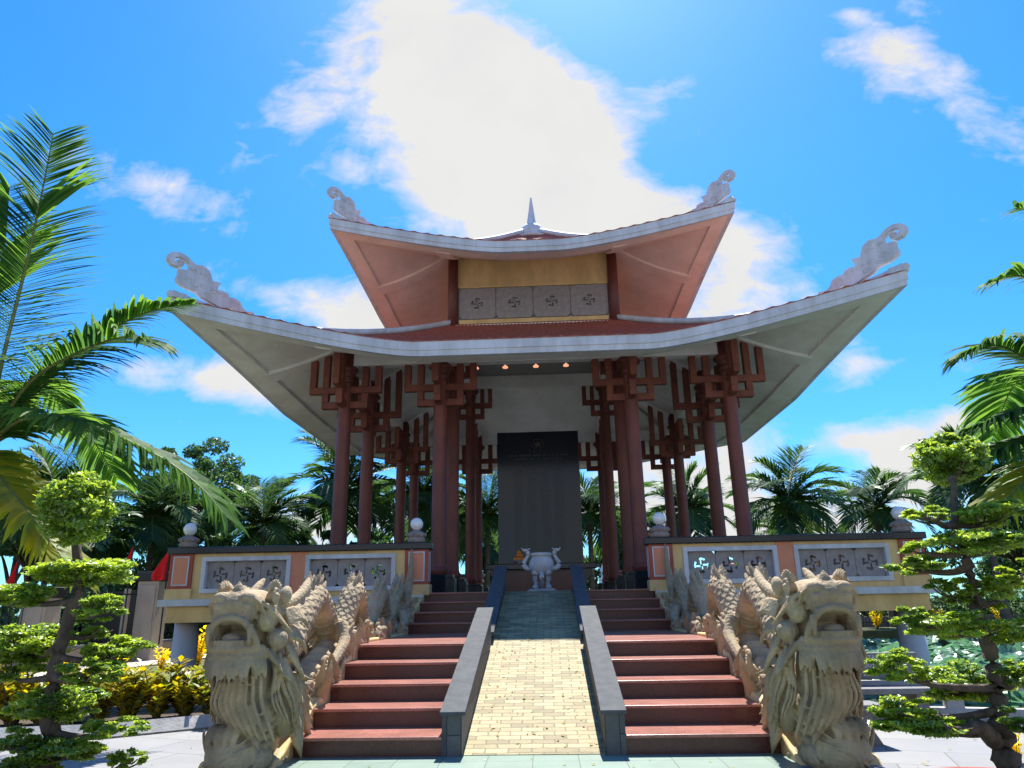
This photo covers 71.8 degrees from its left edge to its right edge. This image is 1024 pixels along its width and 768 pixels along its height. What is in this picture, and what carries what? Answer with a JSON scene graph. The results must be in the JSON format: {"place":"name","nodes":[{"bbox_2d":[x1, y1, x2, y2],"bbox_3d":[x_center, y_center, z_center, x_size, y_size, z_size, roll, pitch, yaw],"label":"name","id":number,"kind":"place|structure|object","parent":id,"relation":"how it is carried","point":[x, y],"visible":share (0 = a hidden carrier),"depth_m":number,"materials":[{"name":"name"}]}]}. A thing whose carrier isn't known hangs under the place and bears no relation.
{"place":"outdoors","nodes":[
{"label":"outdoors","id":0,"kind":"place"},
{"bbox_2d":[19,653,206,674],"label":"path","id":1,"kind":"structure","parent":0,"point":[126,662],"depth_m":18.74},
{"bbox_2d":[15,587,67,663],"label":"fence pillar","id":2,"kind":"structure","parent":1,"relation":"on","point":[36,615],"depth_m":16.94,"materials":[{"name":"concrete"}]},
{"bbox_2d":[25,654,205,675],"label":"path kerb","id":3,"kind":"structure","parent":1,"relation":"on","point":[133,664],"depth_m":17.47,"materials":[{"name":"white paint"}]},
{"bbox_2d":[131,572,168,660],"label":"fence pillar","id":4,"kind":"structure","parent":1,"relation":"on","point":[147,615],"depth_m":19.56,"materials":[{"name":"concrete"}]},
{"bbox_2d":[0,720,1023,767],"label":"plaza","id":5,"kind":"structure","parent":0,"point":[172,750],"depth_m":6.48,"materials":[{"name":"grey concrete"}]},
{"bbox_2d":[0,470,157,767],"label":"trained tree","id":6,"kind":"object","parent":5,"relation":"on","point":[51,705],"visible":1,"depth_m":5.33,"materials":[{"name":"green plant"}]},
{"bbox_2d":[0,705,204,727],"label":"planting bed","id":7,"kind":"object","parent":5,"relation":"on","point":[145,715],"depth_m":8.98,"materials":[{"name":"grey stone"}]},
{"bbox_2d":[0,664,35,726],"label":"croton shrub","id":8,"kind":"object","parent":7,"relation":"on","point":[6,719],"visible":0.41,"depth_m":8.19,"materials":[{"name":"yellow plant"}]},
{"bbox_2d":[5,675,34,725],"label":"croton shrub","id":9,"kind":"object","parent":7,"relation":"on","point":[14,689],"visible":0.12,"depth_m":8.35,"materials":[{"name":"yellow plant"}]},
{"bbox_2d":[15,672,40,723],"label":"croton shrub","id":10,"kind":"object","parent":7,"relation":"on","point":[21,686],"visible":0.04,"depth_m":8.59,"materials":[{"name":"yellow plant"}]},
{"bbox_2d":[21,662,79,725],"bbox_3d":[-5.538,3.657,8.298,0.623,0.811,0.635,-9,-19,24],"label":"croton shrub","id":11,"kind":"object","parent":7,"relation":"on","point":[36,721],"visible":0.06,"depth_m":8.21,"materials":[{"name":"yellow plant"}]},
{"bbox_2d":[88,671,126,714],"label":"croton shrub","id":12,"kind":"object","parent":7,"relation":"on","point":[106,688],"visible":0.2,"depth_m":8.48,"materials":[{"name":"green plant"}]},
{"bbox_2d":[89,672,128,718],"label":"croton shrub","id":13,"kind":"object","parent":7,"relation":"on","point":[103,714],"visible":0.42,"depth_m":8.38,"materials":[{"name":"green plant"}]},
{"bbox_2d":[0,106,249,594],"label":"coconut palm","id":14,"kind":"object","parent":7,"relation":"on","point":[103,444],"visible":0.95,"depth_m":11.05,"materials":[{"name":"green plant"}]},
{"bbox_2d":[104,665,153,716],"bbox_3d":[-4.591,3.727,8.431,0.542,0.706,0.553,14,-23,-40],"label":"croton shrub","id":15,"kind":"object","parent":7,"relation":"on","point":[119,698],"visible":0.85,"depth_m":8.39,"materials":[{"name":"yellow plant"}]},
{"bbox_2d":[110,664,157,710],"bbox_3d":[-4.661,3.787,8.592,0.556,0.701,0.626,14,-23,-40],"label":"croton shrub","id":16,"kind":"object","parent":7,"relation":"on","point":[134,670],"visible":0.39,"depth_m":8.52,"materials":[{"name":"yellow plant"}]},
{"bbox_2d":[122,658,163,715],"bbox_3d":[-4.677,3.865,8.947,0.553,0.766,0.512,9,-20,-30],"label":"croton shrub","id":17,"kind":"object","parent":7,"relation":"on","point":[143,704],"visible":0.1,"depth_m":8.96,"materials":[{"name":"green plant"}]},
{"bbox_2d":[137,668,179,718],"bbox_3d":[-4.392,3.851,8.751,0.587,0.658,0.522,10,-21,-32],"label":"croton shrub","id":18,"kind":"object","parent":7,"relation":"on","point":[158,671],"visible":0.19,"depth_m":8.75,"materials":[{"name":"yellow plant"}]},
{"bbox_2d":[149,663,171,695],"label":"croton shrub","id":19,"kind":"object","parent":7,"relation":"on","point":[151,674],"visible":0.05,"depth_m":8.88,"materials":[{"name":"yellow plant"}]},
{"bbox_2d":[136,654,191,718],"bbox_3d":[-4.288,3.702,8.541,0.636,0.828,0.649,-2,-17,3],"label":"croton shrub","id":20,"kind":"object","parent":7,"relation":"on","point":[160,702],"visible":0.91,"depth_m":8.49,"materials":[{"name":"yellow plant"}]},
{"bbox_2d":[159,663,203,716],"bbox_3d":[-4.061,3.840,8.777,0.614,0.689,0.546,-8,-18,20],"label":"croton shrub","id":21,"kind":"object","parent":7,"relation":"on","point":[196,673],"visible":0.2,"depth_m":8.70,"materials":[{"name":"yellow plant"}]},
{"bbox_2d":[170,665,210,716],"bbox_3d":[-3.947,3.763,8.558,0.539,0.688,0.529,-3,-17,7],"label":"croton shrub","id":22,"kind":"object","parent":7,"relation":"on","point":[181,701],"visible":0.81,"depth_m":8.54,"materials":[{"name":"yellow plant"}]},
{"bbox_2d":[184,667,210,713],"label":"croton shrub","id":23,"kind":"object","parent":7,"relation":"on","point":[205,691],"visible":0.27,"depth_m":8.48,"materials":[{"name":"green plant"}]},
{"bbox_2d":[195,669,210,705],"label":"croton shrub","id":24,"kind":"object","parent":7,"relation":"on","point":[203,684],"visible":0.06,"depth_m":8.81,"materials":[{"name":"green plant"}]},
{"bbox_2d":[0,714,216,739],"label":"kerb","id":25,"kind":"structure","parent":5,"relation":"on","point":[178,724],"depth_m":7.94,"materials":[{"name":"concrete"}]},
{"bbox_2d":[198,595,424,767],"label":"stair cheek wall","id":26,"kind":"structure","parent":5,"relation":"on","point":[286,745],"depth_m":7.23,"materials":[{"name":"beige stone"}]},
{"bbox_2d":[202,549,418,767],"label":"dragon statue","id":27,"kind":"object","parent":26,"relation":"on","point":[266,684],"visible":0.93,"depth_m":6.04,"materials":[{"name":"stone"}]},
{"bbox_2d":[276,753,803,767],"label":"green stone apron","id":28,"kind":"object","parent":5,"relation":"on","point":[765,760],"visible":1,"depth_m":6.08,"materials":[{"name":"stone"}]},
{"bbox_2d":[293,592,487,757],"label":"staircase","id":29,"kind":"structure","parent":28,"relation":"on","point":[387,696],"depth_m":7.56,"materials":[{"name":"red stone"}]},
{"bbox_2d":[440,565,626,756],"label":"ramp","id":30,"kind":"structure","parent":28,"relation":"on","point":[470,714],"depth_m":7.93,"materials":[{"name":"stone"}]},
{"bbox_2d":[588,589,781,754],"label":"staircase","id":31,"kind":"structure","parent":28,"relation":"on","point":[682,693],"depth_m":7.43,"materials":[{"name":"red stone"}]},
{"bbox_2d":[107,618,972,767],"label":"fallen leaves","id":32,"kind":"object","parent":5,"relation":"on","point":[566,707],"visible":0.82,"depth_m":7.44,"materials":[{"name":"brown plant"}]},
{"bbox_2d":[660,544,874,767],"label":"dragon statue","id":33,"kind":"object","parent":5,"relation":"on","point":[808,632],"visible":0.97,"depth_m":5.79,"materials":[{"name":"stone"}]},
{"bbox_2d":[654,591,881,765],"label":"stair cheek wall","id":34,"kind":"structure","parent":5,"relation":"on","point":[787,741],"depth_m":6.91,"materials":[{"name":"beige stone"}]},
{"bbox_2d":[861,700,883,745],"bbox_3d":[3.198,3.189,6.647,0.563,0.355,0.350,-1,-17,-1],"label":"stone bench","id":35,"kind":"object","parent":5,"relation":"on","point":[866,715],"visible":0.16,"depth_m":6.58,"materials":[{"name":"grey stone"}]},
{"bbox_2d":[861,652,933,708],"bbox_3d":[4.125,3.377,7.882,1.000,0.700,0.440,-2,-17,2],"label":"stone bench","id":36,"kind":"object","parent":5,"relation":"on","point":[910,692],"visible":0.28,"depth_m":7.74,"materials":[{"name":"grey stone"}]},
{"bbox_2d":[861,680,1023,721],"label":"pond railing","id":37,"kind":"object","parent":5,"relation":"on","point":[953,707],"depth_m":7.73,"materials":[{"name":"stone"}]},
{"bbox_2d":[942,767,991,767],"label":"plant pot","id":38,"kind":"object","parent":5,"relation":"on","point":[966,767],"visible":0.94,"depth_m":4.75,"materials":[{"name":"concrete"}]},
{"bbox_2d":[864,432,1023,767],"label":"trained tree","id":39,"kind":"object","parent":38,"relation":"on","point":[966,458],"visible":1,"depth_m":4.52,"materials":[{"name":"green plant"}]},
{"bbox_2d":[1012,733,1022,753],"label":"croton shrub","id":40,"kind":"object","parent":5,"relation":"on","point":[1016,747],"visible":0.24,"depth_m":5.78,"materials":[{"name":"plant"}]},
{"bbox_2d":[0,0,1023,615],"label":"sky","id":41,"kind":"structure","parent":0,"point":[224,129],"materials":[{"name":"blue"}]},
{"bbox_2d":[125,602,1023,677],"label":"ground","id":42,"kind":"structure","parent":0,"point":[890,633],"depth_m":29.77,"materials":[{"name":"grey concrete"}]},
{"bbox_2d":[0,466,65,617],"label":"broadleaf tree","id":43,"kind":"object","parent":42,"relation":"on","point":[14,562],"visible":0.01,"depth_m":29.96,"materials":[{"name":"green plant"}]},
{"bbox_2d":[0,467,113,612],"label":"broadleaf tree","id":44,"kind":"object","parent":42,"relation":"on","point":[12,550],"visible":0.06,"depth_m":26.28,"materials":[{"name":"green plant"}]},
{"bbox_2d":[0,440,130,585],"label":"coconut palm","id":45,"kind":"object","parent":42,"relation":"on","point":[46,459],"visible":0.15,"depth_m":25.53,"materials":[{"name":"green plant"}]},
{"bbox_2d":[27,529,139,596],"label":"broadleaf tree","id":46,"kind":"object","parent":42,"relation":"on","point":[126,536],"visible":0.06,"depth_m":24.99,"materials":[{"name":"green plant"}]},
{"bbox_2d":[23,502,152,569],"bbox_3d":[-13.546,6.038,22.388,3.772,5.223,3.666,-14,-21,36],"label":"coconut palm","id":47,"kind":"object","parent":42,"relation":"on","point":[104,548],"visible":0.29,"depth_m":22.93,"materials":[{"name":"green plant"}]},
{"bbox_2d":[0,587,210,666],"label":"fence wall","id":48,"kind":"structure","parent":42,"relation":"on","point":[166,644],"depth_m":18.89,"materials":[{"name":"concrete"}]},
{"bbox_2d":[6,559,19,624],"bbox_3d":[-12.000,5.208,16.796,0.238,2.056,0.141,-2,-17,2],"label":"red flag","id":49,"kind":"object","parent":48,"relation":"attached to","point":[12,578],"visible":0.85,"depth_m":16.97,"materials":[{"name":"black fabric"}]},
{"bbox_2d":[90,591,136,643],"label":"dark gate","id":50,"kind":"structure","parent":48,"relation":"attached to","point":[130,618],"depth_m":20.08,"materials":[{"name":"black metal"}]},
{"bbox_2d":[119,589,131,635],"bbox_3d":[-10.665,6.417,19.483,0.130,1.500,0.130,-2,-17,2],"label":"iron fence panel","id":51,"kind":"object","parent":48,"relation":"on","point":[126,615],"visible":0.43,"depth_m":19.51,"materials":[{"name":"metal"}]},
{"bbox_2d":[121,545,133,633],"bbox_3d":[-10.013,5.401,18.201,0.245,2.456,0.141,-2,-17,2],"label":"red flag","id":52,"kind":"object","parent":48,"relation":"attached to","point":[130,556],"visible":0.38,"depth_m":18.25,"materials":[{"name":"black fabric"}]},
{"bbox_2d":[104,467,211,571],"bbox_3d":[-12.770,6.141,24.889,5.299,6.606,4.717,7,-19,-25],"label":"coconut palm","id":53,"kind":"object","parent":42,"relation":"on","point":[165,527],"visible":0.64,"depth_m":24.77,"materials":[{"name":"green plant"}]},
{"bbox_2d":[151,554,169,644],"bbox_3d":[-8.859,5.290,17.651,0.409,2.300,0.141,-2,-17,2],"label":"red flag","id":54,"kind":"object","parent":42,"relation":"on","point":[160,571],"visible":0.85,"depth_m":17.81,"materials":[{"name":"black fabric"}]},
{"bbox_2d":[154,647,170,669],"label":"croton shrub","id":55,"kind":"object","parent":42,"relation":"on","point":[160,662],"visible":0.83,"depth_m":16.25,"materials":[{"name":"yellow plant"}]},
{"bbox_2d":[115,503,214,576],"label":"broadleaf tree","id":56,"kind":"object","parent":42,"relation":"on","point":[140,567],"visible":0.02,"depth_m":31.50,"materials":[{"name":"green plant"}]},
{"bbox_2d":[136,437,260,546],"bbox_3d":[-13.344,6.665,29.654,4.798,8.588,5.168,2,-18,-10],"label":"broadleaf tree","id":57,"kind":"object","parent":42,"relation":"on","point":[211,470],"visible":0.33,"depth_m":29.35,"materials":[{"name":"green plant"}]},
{"bbox_2d":[195,625,206,668],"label":"croton shrub","id":58,"kind":"object","parent":42,"relation":"on","point":[201,645],"visible":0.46,"depth_m":16.45,"materials":[{"name":"plant"}]},
{"bbox_2d":[168,511,260,628],"bbox_3d":[-11.604,7.467,26.699,4.082,5.254,3.335,-2,-17,2],"label":"broadleaf tree","id":59,"kind":"object","parent":42,"relation":"on","point":[209,528],"visible":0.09,"depth_m":26.55,"materials":[{"name":"green plant"}]},
{"bbox_2d":[204,475,321,546],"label":"coconut palm","id":60,"kind":"object","parent":42,"relation":"on","point":[279,527],"visible":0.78,"depth_m":25.90,"materials":[{"name":"green plant"}]},
{"bbox_2d":[203,475,326,545],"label":"coconut palm","id":61,"kind":"object","parent":42,"relation":"on","point":[289,504],"visible":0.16,"depth_m":30.07,"materials":[{"name":"green plant"}]},
{"bbox_2d":[283,530,356,570],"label":"broadleaf tree","id":62,"kind":"object","parent":42,"relation":"on","point":[306,541],"visible":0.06,"depth_m":32.48,"materials":[{"name":"green plant"}]},
{"bbox_2d":[267,429,421,543],"bbox_3d":[-7.288,6.515,30.927,6.301,9.404,6.251,-14,-22,36],"label":"coconut palm","id":63,"kind":"object","parent":42,"relation":"on","point":[326,492],"visible":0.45,"depth_m":30.87,"materials":[{"name":"green plant"}]},
{"bbox_2d":[354,521,430,575],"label":"broadleaf tree","id":64,"kind":"object","parent":42,"relation":"on","point":[377,538],"visible":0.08,"depth_m":35.34,"materials":[{"name":"green plant"}]},
{"bbox_2d":[372,466,492,542],"bbox_3d":[-4.105,6.887,31.565,5.938,8.934,5.986,3,-18,-14],"label":"coconut palm","id":65,"kind":"object","parent":42,"relation":"on","point":[425,502],"visible":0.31,"depth_m":31.19,"materials":[{"name":"green plant"}]},
{"bbox_2d":[459,471,497,587],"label":"coconut palm","id":66,"kind":"object","parent":42,"relation":"on","point":[489,517],"visible":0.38,"depth_m":33.44,"materials":[{"name":"green plant"}]},
{"bbox_2d":[459,488,498,566],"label":"coconut palm","id":67,"kind":"object","parent":42,"relation":"on","point":[493,557],"visible":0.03,"depth_m":36.33,"materials":[{"name":"green plant"}]},
{"bbox_2d":[482,547,497,584],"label":"broadleaf tree","id":68,"kind":"object","parent":42,"relation":"on","point":[483,568],"visible":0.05,"depth_m":37.33,"materials":[{"name":"green plant"}]},
{"bbox_2d":[0,572,1023,645],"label":"undergrowth","id":69,"kind":"object","parent":42,"relation":"on","point":[1016,597],"visible":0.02,"depth_m":23.57,"materials":[{"name":"green plant"}]},
{"bbox_2d":[583,548,622,589],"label":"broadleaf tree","id":70,"kind":"object","parent":42,"relation":"on","point":[598,564],"visible":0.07,"depth_m":37.31,"materials":[{"name":"green plant"}]},
{"bbox_2d":[580,472,648,589],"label":"coconut palm","id":71,"kind":"object","parent":42,"relation":"on","point":[590,505],"visible":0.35,"depth_m":34.12,"materials":[{"name":"green plant"}]},
{"bbox_2d":[592,513,655,556],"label":"coconut palm","id":72,"kind":"object","parent":42,"relation":"on","point":[651,523],"visible":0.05,"depth_m":37.72,"materials":[{"name":"green plant"}]},
{"bbox_2d":[644,460,735,536],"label":"coconut palm","id":73,"kind":"object","parent":42,"relation":"on","point":[699,509],"visible":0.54,"depth_m":35.76,"materials":[{"name":"green plant"}]},
{"bbox_2d":[723,444,857,549],"bbox_3d":[12.676,6.956,31.843,5.912,8.424,6.084,-2,-17,2],"label":"coconut palm","id":74,"kind":"object","parent":42,"relation":"on","point":[793,506],"visible":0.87,"depth_m":31.74,"materials":[{"name":"green plant"}]},
{"bbox_2d":[756,503,825,560],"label":"coconut palm","id":75,"kind":"object","parent":42,"relation":"on","point":[764,520],"visible":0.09,"depth_m":40.61,"materials":[{"name":"green plant"}]},
{"bbox_2d":[869,611,882,628],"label":"croton shrub","id":76,"kind":"object","parent":42,"relation":"on","point":[876,620],"visible":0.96,"depth_m":31.32,"materials":[{"name":"plant"}]},
{"bbox_2d":[816,464,939,626],"bbox_3d":[17.878,7.830,34.327,6.462,8.056,5.753,-2,-17,2],"label":"coconut palm","id":77,"kind":"object","parent":42,"relation":"on","point":[876,513],"visible":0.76,"depth_m":34.40,"materials":[{"name":"green plant"}]},
{"bbox_2d":[930,609,942,614],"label":"croton shrub","id":78,"kind":"object","parent":42,"relation":"on","point":[932,610],"visible":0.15,"depth_m":31.45,"materials":[{"name":"green plant"}]},
{"bbox_2d":[858,600,1023,626],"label":"fence","id":79,"kind":"object","parent":42,"relation":"on","point":[866,622],"visible":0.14,"depth_m":33.45,"materials":[{"name":"black metal"}]},
{"bbox_2d":[889,423,1023,619],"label":"coconut palm","id":80,"kind":"object","parent":42,"relation":"on","point":[939,494],"visible":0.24,"depth_m":29.47,"materials":[{"name":"green plant"}]},
{"bbox_2d":[930,471,1023,592],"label":"broadleaf tree","id":81,"kind":"object","parent":42,"relation":"on","point":[983,567],"visible":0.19,"depth_m":31.96,"materials":[{"name":"green plant"}]},
{"bbox_2d":[941,200,1023,530],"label":"coconut palm","id":82,"kind":"object","parent":42,"relation":"on","point":[995,416],"visible":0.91,"depth_m":10.84,"materials":[{"name":"green plant"}]},
{"bbox_2d":[990,607,999,618],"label":"croton shrub","id":83,"kind":"object","parent":42,"relation":"on","point":[996,613],"visible":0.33,"depth_m":30.98,"materials":[{"name":"plant"}]},
{"bbox_2d":[980,550,1022,569],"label":"broadleaf tree","id":84,"kind":"object","parent":42,"relation":"on","point":[1001,559],"visible":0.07,"depth_m":35.93,"materials":[{"name":"green plant"}]},
{"bbox_2d":[993,446,1023,527],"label":"coconut palm","id":85,"kind":"object","parent":42,"relation":"on","point":[1011,519],"visible":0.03,"depth_m":29.79,"materials":[{"name":"green plant"}]},
{"bbox_2d":[593,533,650,582],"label":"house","id":86,"kind":"structure","parent":0,"point":[601,578],"depth_m":52.77,"materials":[{"name":"white glass"}]},
{"bbox_2d":[861,649,1022,707],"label":"pond water","id":87,"kind":"structure","parent":0,"point":[874,700],"depth_m":22.55,"materials":[{"name":"liquid"}]},
{"bbox_2d":[156,586,938,704],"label":"terrace","id":88,"kind":"structure","parent":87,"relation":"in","point":[187,617],"depth_m":13.42,"materials":[{"name":"stone"}]},
{"bbox_2d":[206,561,349,588],"bbox_3d":[-6.320,6.022,21.307,0.320,0.990,14.920,-2,-17,2],"label":"balustrade","id":89,"kind":"object","parent":88,"relation":"on","point":[253,574],"visible":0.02,"depth_m":17.44,"materials":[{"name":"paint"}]},
{"bbox_2d":[163,542,433,599],"bbox_3d":[-4.185,3.689,13.939,5.260,0.990,0.330,-2,-17,2],"label":"balustrade","id":90,"kind":"object","parent":88,"relation":"on","point":[192,570],"visible":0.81,"depth_m":13.89,"materials":[{"name":"paint"}]},
{"bbox_2d":[178,523,199,547],"bbox_3d":[-6.521,3.068,14.320,0.414,0.502,0.398,-2,-17,2],"label":"globe lamp","id":91,"kind":"object","parent":90,"relation":"on","point":[189,539],"visible":0.98,"depth_m":14.23,"materials":[{"name":"glass"}]},
{"bbox_2d":[406,518,426,542],"bbox_3d":[-1.899,2.917,14.099,0.414,0.502,0.398,-2,-17,2],"label":"globe lamp","id":92,"kind":"object","parent":90,"relation":"on","point":[416,534],"visible":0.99,"depth_m":13.98,"materials":[{"name":"glass"}]},
{"bbox_2d":[166,169,909,592],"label":"pavilion","id":93,"kind":"structure","parent":88,"relation":"on","point":[652,373],"depth_m":19.14,"materials":[{"name":"white paint"}]},
{"bbox_2d":[486,431,595,590],"bbox_3d":[0.827,3.816,21.208,3.120,4.820,1.500,-2,-17,2],"label":"stele","id":94,"kind":"object","parent":88,"relation":"on","point":[539,500],"visible":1,"depth_m":21.10,"materials":[{"name":"stone"}]},
{"bbox_2d":[512,550,523,563],"bbox_3d":[0.209,4.993,20.402,0.420,0.390,0.420,-2,-17,2],"label":"fruit plate","id":95,"kind":"object","parent":94,"relation":"on","point":[519,558],"visible":0.95,"depth_m":20.31,"materials":[{"name":"food"}]},
{"bbox_2d":[521,547,560,590],"bbox_3d":[0.620,3.876,14.845,0.840,0.917,0.582,-2,-17,2],"label":"incense urn","id":96,"kind":"object","parent":88,"relation":"on","point":[541,565],"visible":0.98,"depth_m":14.69,"materials":[{"name":"stone"}]},
{"bbox_2d":[643,531,931,590],"bbox_3d":[5.222,3.399,13.549,5.300,0.990,0.330,-2,-17,2],"label":"balustrade","id":97,"kind":"object","parent":88,"relation":"on","point":[685,553],"visible":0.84,"depth_m":13.50,"materials":[{"name":"paint"}]},
{"bbox_2d":[649,512,669,536],"bbox_3d":[2.894,2.769,13.900,0.414,0.502,0.398,-2,-17,2],"label":"globe lamp","id":98,"kind":"object","parent":97,"relation":"on","point":[659,529],"visible":0.98,"depth_m":13.78,"materials":[{"name":"glass"}]},
{"bbox_2d":[889,507,911,531],"bbox_3d":[7.520,2.635,13.736,0.414,0.502,0.398,-2,-17,2],"label":"globe lamp","id":99,"kind":"object","parent":97,"relation":"on","point":[899,524],"visible":0.93,"depth_m":13.62,"materials":[{"name":"glass"}]},
{"bbox_2d":[735,548,885,577],"bbox_3d":[8.080,5.578,20.709,0.320,0.990,14.920,-2,-17,2],"label":"balustrade","id":100,"kind":"object","parent":88,"relation":"on","point":[839,556],"visible":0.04,"depth_m":17.04,"materials":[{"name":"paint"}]},
{"bbox_2d":[195,635,1023,707],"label":"lotus leaves","id":101,"kind":"object","parent":87,"relation":"on","point":[939,653],"visible":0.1,"depth_m":20.32,"materials":[{"name":"green plant"}]}
]}

